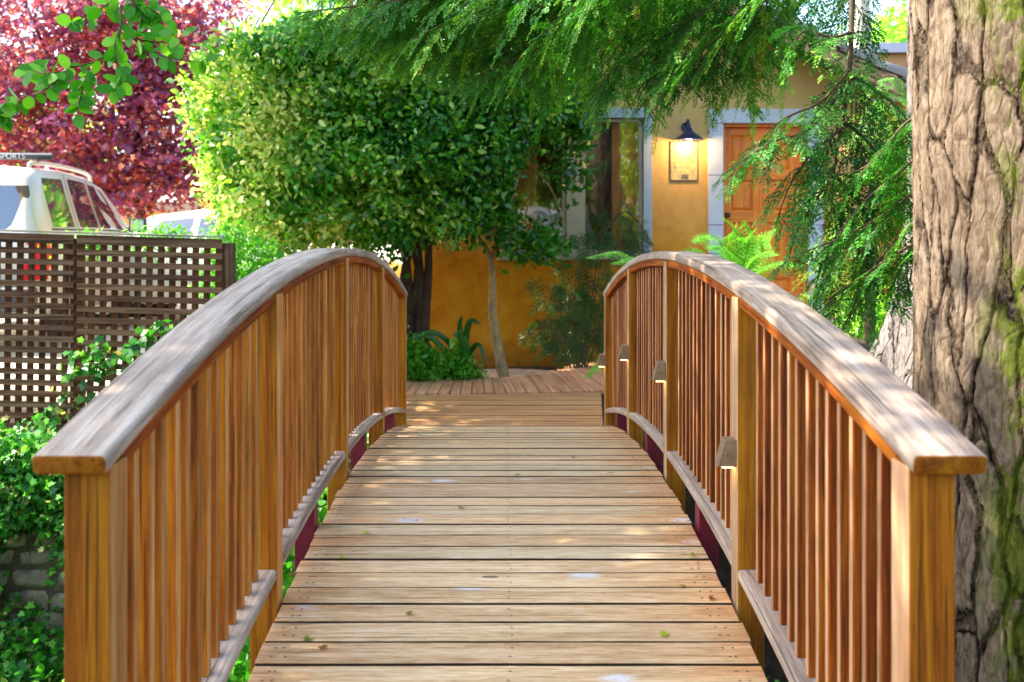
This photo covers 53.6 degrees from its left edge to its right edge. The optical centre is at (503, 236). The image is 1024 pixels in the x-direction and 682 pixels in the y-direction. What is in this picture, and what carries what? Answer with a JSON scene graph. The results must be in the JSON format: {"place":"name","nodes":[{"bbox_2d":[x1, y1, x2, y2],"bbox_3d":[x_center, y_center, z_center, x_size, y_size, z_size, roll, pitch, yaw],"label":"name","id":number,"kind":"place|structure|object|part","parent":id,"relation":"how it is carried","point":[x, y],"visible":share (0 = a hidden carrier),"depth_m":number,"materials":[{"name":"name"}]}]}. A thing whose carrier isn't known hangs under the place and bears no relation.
{"place":"outdoors","nodes":[
{"label":"outdoors","id":0,"kind":"place"},
{"bbox_2d":[0,244,871,681],"bbox_3d":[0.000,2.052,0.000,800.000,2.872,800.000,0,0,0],"label":"ground","id":1,"kind":"structure","parent":0,"point":[772,668],"depth_m":8.11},
{"bbox_2d":[0,451,63,567],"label":"ivy","id":2,"kind":"object","parent":1,"relation":"on","point":[33,527],"visible":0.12,"depth_m":6.74,"materials":[{"name":"green plant"}]},
{"bbox_2d":[1,97,122,192],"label":"background tree","id":3,"kind":"object","parent":1,"relation":"on","point":[64,130],"depth_m":26.15,"materials":[{"name":"green plant"}]},
{"bbox_2d":[0,153,146,336],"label":"parked car","id":4,"kind":"object","parent":1,"relation":"on","point":[31,198],"visible":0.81,"depth_m":10.08,"materials":[{"name":"silver metal"}]},
{"bbox_3d":[-5.268,-0.273,9.538,1.674,0.427,0.110,0,0,-5],"label":"rear window","id":5,"kind":"part","parent":4,"relation":"part of","materials":[{"name":"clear glass"}]},
{"bbox_3d":[-4.488,-0.343,10.190,0.141,0.495,0.620,0,0,-5],"label":"side window","id":6,"kind":"part","parent":4,"relation":"part of","materials":[{"name":"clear glass"}]},
{"bbox_3d":[-4.562,-0.351,10.987,0.150,0.510,0.620,0,0,-5],"label":"side window","id":7,"kind":"part","parent":4,"relation":"part of","materials":[{"name":"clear glass"}]},
{"bbox_3d":[-4.653,-0.320,11.882,0.174,0.517,1.060,0,0,-5],"label":"side window","id":8,"kind":"part","parent":4,"relation":"part of","materials":[{"name":"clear glass"}]},
{"bbox_2d":[0,0,220,133],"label":"shade tree","id":9,"kind":"object","parent":1,"relation":"on","point":[117,88],"visible":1,"depth_m":3.90,"materials":[{"name":"green plant"}]},
{"bbox_2d":[0,229,235,429],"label":"lattice fence","id":10,"kind":"object","parent":1,"relation":"on","point":[74,263],"visible":0.58,"depth_m":7.49,"materials":[{"name":"brown wood"}]},
{"bbox_2d":[31,319,178,432],"bbox_3d":[-2.875,1.088,7.375,1.183,0.983,0.210,0,0,0],"label":"climbing vine","id":11,"kind":"object","parent":10,"relation":"attached to","point":[112,362],"visible":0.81,"depth_m":7.37,"materials":[{"name":"green plant"}]},
{"bbox_2d":[38,212,270,266],"bbox_3d":[-2.746,0.065,7.981,1.827,0.512,0.597,0,0,0],"label":"climbing shrub","id":12,"kind":"object","parent":10,"relation":"attached to","point":[229,236],"visible":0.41,"depth_m":7.97,"materials":[{"name":"green plant"}]},
{"bbox_2d":[0,512,235,681],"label":"stone wall","id":13,"kind":"structure","parent":1,"relation":"on","point":[23,579],"depth_m":7.03,"materials":[{"name":"grey stone"}]},
{"bbox_2d":[0,412,367,681],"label":"ivy cover","id":14,"kind":"object","parent":13,"relation":"attached to","point":[13,454],"visible":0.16,"depth_m":6.76,"materials":[{"name":"green plant"}]},
{"bbox_2d":[0,0,274,219],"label":"purple tree","id":15,"kind":"object","parent":1,"relation":"on","point":[139,108],"visible":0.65,"depth_m":14.76,"materials":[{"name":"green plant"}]},
{"bbox_2d":[117,202,209,226],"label":"garden shed","id":16,"kind":"structure","parent":1,"relation":"on","point":[186,206],"depth_m":18.70,"materials":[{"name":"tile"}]},
{"bbox_2d":[0,411,367,452],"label":"ground cover","id":17,"kind":"object","parent":1,"relation":"on","point":[48,431],"visible":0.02,"depth_m":7.30,"materials":[{"name":"plant"}]},
{"bbox_2d":[187,219,288,315],"bbox_3d":[-1.998,0.685,8.397,1.433,1.676,1.294,0,0,0],"label":"bush","id":18,"kind":"object","parent":1,"relation":"on","point":[264,259],"visible":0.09,"depth_m":8.32,"materials":[{"name":"green plant"}]},
{"bbox_2d":[86,209,401,325],"bbox_3d":[-3.581,0.379,13.324,4.360,1.461,2.240,0,0,2],"label":"parked car","id":19,"kind":"object","parent":1,"relation":"on","point":[196,221],"visible":0.09,"depth_m":12.59,"materials":[{"name":"white paint"}]},
{"bbox_3d":[-4.228,-0.061,12.584,0.700,0.354,0.205,0,0,2],"label":"side window","id":20,"kind":"part","parent":19,"relation":"part of","materials":[{"name":"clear glass"}]},
{"bbox_3d":[-3.338,-0.045,12.551,0.920,0.375,0.208,0,0,2],"label":"side window","id":21,"kind":"part","parent":19,"relation":"part of","materials":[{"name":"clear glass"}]},
{"bbox_2d":[227,487,326,681],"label":"creekside bush","id":22,"kind":"object","parent":1,"relation":"on","point":[241,670],"visible":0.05,"depth_m":5.31,"materials":[{"name":"green plant"}]},
{"bbox_2d":[225,0,446,246],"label":"background tree","id":23,"kind":"object","parent":1,"relation":"on","point":[283,4],"visible":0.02,"depth_m":20.46,"materials":[{"name":"green plant"}]},
{"bbox_2d":[325,231,410,341],"bbox_3d":[-1.695,0.704,9.850,1.569,1.743,1.063,0,0,0],"label":"shade shrub","id":24,"kind":"object","parent":1,"relation":"on","point":[396,267],"depth_m":9.96,"materials":[{"name":"green plant"}]},
{"bbox_2d":[163,0,592,376],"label":"clipped shrub","id":25,"kind":"object","parent":1,"relation":"on","point":[335,150],"visible":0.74,"depth_m":9.26,"materials":[{"name":"green plant"}]},
{"bbox_2d":[1,638,779,681],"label":"creek plants","id":26,"kind":"object","parent":1,"relation":"on","point":[21,664],"visible":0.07,"depth_m":6.62,"materials":[{"name":"green plant"}]},
{"bbox_2d":[408,315,485,367],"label":"strap leaf plant","id":27,"kind":"object","parent":1,"relation":"on","point":[461,335],"visible":0.56,"depth_m":10.38,"materials":[{"name":"green plant"}]},
{"bbox_2d":[407,331,488,381],"bbox_3d":[-0.687,1.253,10.267,1.088,0.616,0.714,0,0,0],"label":"bedding plant","id":28,"kind":"object","parent":1,"relation":"on","point":[445,366],"visible":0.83,"depth_m":10.16,"materials":[{"name":"green plant"}]},
{"bbox_2d":[32,248,986,681],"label":"footbridge","id":29,"kind":"object","parent":1,"relation":"on","point":[204,456],"visible":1,"depth_m":3.22,"materials":[{"name":"brown wood"}]},
{"bbox_2d":[454,76,622,376],"bbox_3d":[0.211,-0.188,10.328,1.980,3.380,1.295,0,0,0],"label":"tree","id":30,"kind":"object","parent":1,"relation":"on","point":[541,243],"visible":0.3,"depth_m":10.20,"materials":[{"name":"green plant"}]},
{"bbox_2d":[518,200,653,369],"bbox_3d":[0.907,0.546,10.905,1.534,1.877,0.461,0,0,0],"label":"feathery shrub","id":31,"kind":"object","parent":1,"relation":"on","point":[584,323],"visible":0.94,"depth_m":10.84,"materials":[{"name":"green plant"}]},
{"bbox_2d":[585,251,634,378],"bbox_3d":[0.983,0.617,7.978,0.702,1.008,0.351,0,0,-26],"label":"fern","id":32,"kind":"object","parent":1,"relation":"on","point":[589,373],"visible":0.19,"depth_m":7.95,"materials":[{"name":"green plant"}]},
{"bbox_2d":[269,0,1023,681],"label":"mossy conifer","id":33,"kind":"object","parent":1,"relation":"on","point":[963,136],"visible":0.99,"depth_m":4.07,"materials":[{"name":"green plant"}]},
{"bbox_2d":[411,0,906,368],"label":"house","id":34,"kind":"structure","parent":1,"relation":"on","point":[667,189],"depth_m":11.30,"materials":[{"name":"paint"}]},
{"bbox_2d":[498,108,651,259],"bbox_3d":[0.803,-0.563,11.348,1.749,1.730,0.235,0,0,0],"label":"window","id":35,"kind":"structure","parent":34,"relation":"in","point":[631,157],"depth_m":11.44,"materials":[{"name":"glass"}]},
{"bbox_2d":[585,206,593,249],"bbox_3d":[0.928,-0.073,11.460,0.170,0.550,0.170,0,0,0],"label":"vase","id":36,"kind":"object","parent":34,"relation":"in","point":[587,226],"visible":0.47,"depth_m":11.41,"materials":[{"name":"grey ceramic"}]},
{"bbox_2d":[723,124,806,303],"bbox_3d":[2.911,-0.252,11.430,0.946,2.005,0.240,0,0,0],"label":"door","id":37,"kind":"structure","parent":34,"relation":"in","point":[746,205],"depth_m":11.40,"materials":[{"name":"brown wood"}]},
{"bbox_2d":[681,216,800,279],"bbox_3d":[1.823,0.302,7.974,0.931,0.937,0.752,0,0,-33],"label":"fern","id":38,"kind":"object","parent":1,"relation":"on","point":[745,260],"visible":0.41,"depth_m":8.20,"materials":[{"name":"green plant"}]},
{"bbox_2d":[791,65,906,343],"bbox_3d":[2.966,-0.250,8.345,1.712,2.401,0.852,0,0,-5],"label":"young conifer","id":39,"kind":"object","parent":1,"relation":"on","point":[895,111],"visible":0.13,"depth_m":8.31,"materials":[{"name":"green plant"}]},
{"bbox_2d":[826,281,890,339],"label":"sunlit shrub","id":40,"kind":"object","parent":1,"relation":"on","point":[881,314],"visible":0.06,"depth_m":9.14,"materials":[{"name":"green plant"}]},
{"bbox_2d":[854,0,870,51],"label":"utility pole","id":41,"kind":"object","parent":1,"relation":"on","point":[860,5],"visible":0.12,"depth_m":17.85,"materials":[{"name":"beige metal"}]},
{"bbox_2d":[825,0,907,41],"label":"background tree","id":42,"kind":"object","parent":1,"relation":"on","point":[897,32],"visible":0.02,"depth_m":21.52,"materials":[{"name":"green plant"}]},
{"bbox_2d":[847,42,906,67],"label":"neighbour building","id":43,"kind":"structure","parent":1,"relation":"on","point":[897,52],"depth_m":19.89,"materials":[{"name":"paint"}]},
{"bbox_2d":[869,0,912,388],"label":"grey tree","id":44,"kind":"object","parent":1,"relation":"on","point":[892,350],"visible":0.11,"depth_m":6.35,"materials":[{"name":"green plant"}]},
{"bbox_2d":[0,0,906,201],"label":"sky","id":45,"kind":"structure","parent":0,"point":[884,3],"materials":[{"name":"white"}]},
{"bbox_2d":[407,360,603,394],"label":"path","id":46,"kind":"structure","parent":0,"point":[569,380],"depth_m":9.85,"materials":[{"name":"brown wood"}]}
]}

